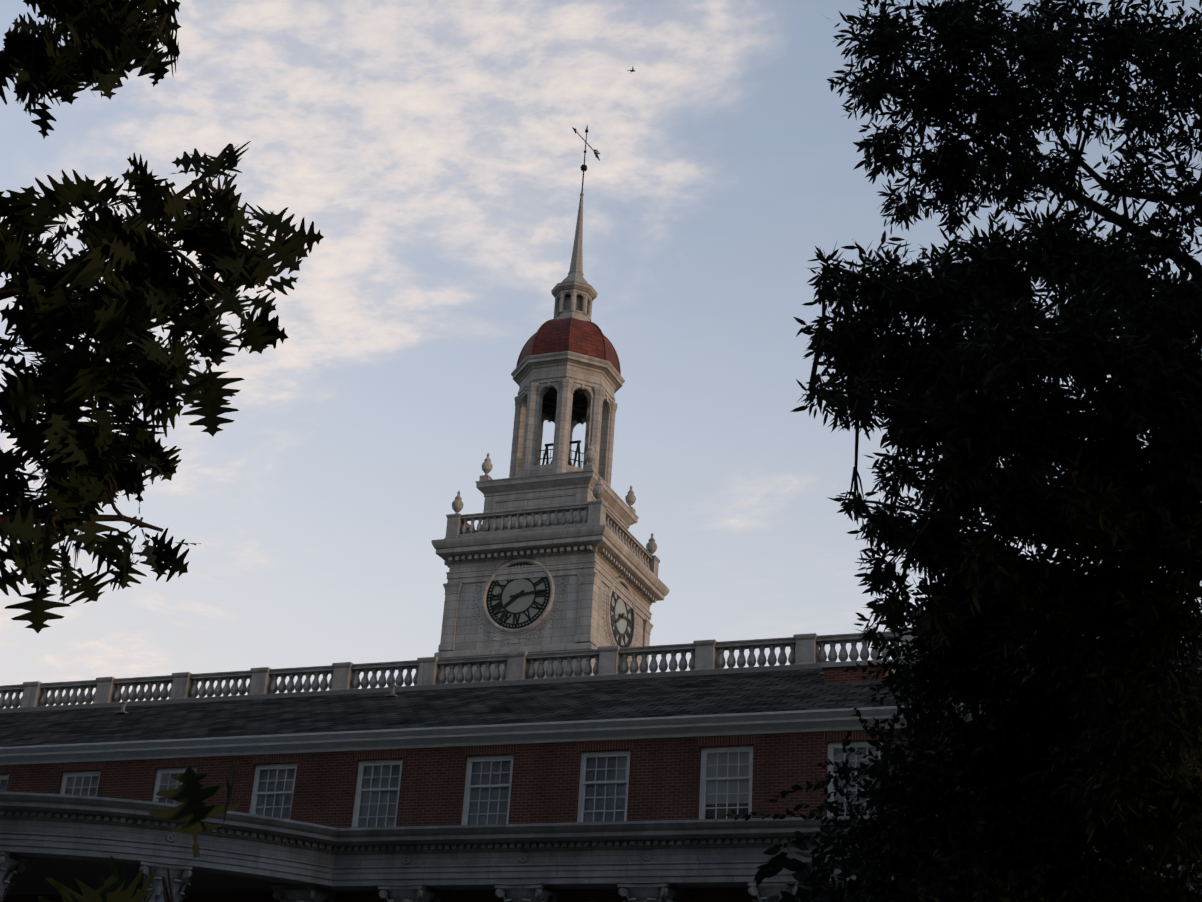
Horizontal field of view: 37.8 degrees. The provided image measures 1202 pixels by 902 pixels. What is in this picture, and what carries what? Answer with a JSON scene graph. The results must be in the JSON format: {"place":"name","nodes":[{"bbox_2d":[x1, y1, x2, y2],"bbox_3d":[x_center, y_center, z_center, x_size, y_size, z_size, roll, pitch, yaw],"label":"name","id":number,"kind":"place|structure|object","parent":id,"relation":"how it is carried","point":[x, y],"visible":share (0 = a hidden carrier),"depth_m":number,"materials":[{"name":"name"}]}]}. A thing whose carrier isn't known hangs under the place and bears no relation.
{"place":"outdoors","nodes":[
{"label":"outdoors","id":0,"kind":"place"},
{"bbox_2d":[0,0,323,901],"bbox_3d":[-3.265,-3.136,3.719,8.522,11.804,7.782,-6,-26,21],"label":"oak tree","id":1,"kind":"object","parent":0,"point":[132,298],"depth_m":3.17,"materials":[{"name":"green plant"}]},
{"bbox_2d":[0,0,1201,707],"label":"sky","id":2,"kind":"structure","parent":0,"point":[433,148],"materials":[{"name":"blue"}]},
{"bbox_2d":[790,0,1201,884],"bbox_3d":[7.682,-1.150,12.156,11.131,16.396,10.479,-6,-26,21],"label":"willow oak tree","id":3,"kind":"object","parent":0,"point":[1110,314],"depth_m":9.90,"materials":[{"name":"green plant"}]},
{"label":"ground","id":4,"kind":"structure","parent":0,"visible":0},
{"bbox_2d":[0,126,1201,901],"bbox_3d":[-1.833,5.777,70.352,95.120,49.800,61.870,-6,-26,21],"label":"building","id":5,"kind":"structure","parent":4,"relation":"on","point":[536,732],"depth_m":41.55,"materials":[{"name":"brick"}]},
{"bbox_2d":[0,747,878,827],"bbox_3d":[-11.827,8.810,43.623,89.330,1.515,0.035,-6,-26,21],"label":"window glass","id":6,"kind":"structure","parent":5,"relation":"in","point":[743,801],"depth_m":39.88,"materials":[{"name":"white glass"}]},
{"bbox_2d":[0,741,1162,827],"bbox_3d":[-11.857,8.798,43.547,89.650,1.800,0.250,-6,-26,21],"label":"window frames","id":7,"kind":"structure","parent":5,"relation":"in","point":[704,750],"depth_m":40.01,"materials":[{"name":"white paint"}]},
{"bbox_2d":[725,567,1201,901],"bbox_3d":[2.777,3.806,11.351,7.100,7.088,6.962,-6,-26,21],"label":"bush","id":8,"kind":"object","parent":4,"relation":"on","point":[918,867],"depth_m":11.67,"materials":[{"name":"green plant"}]}
]}

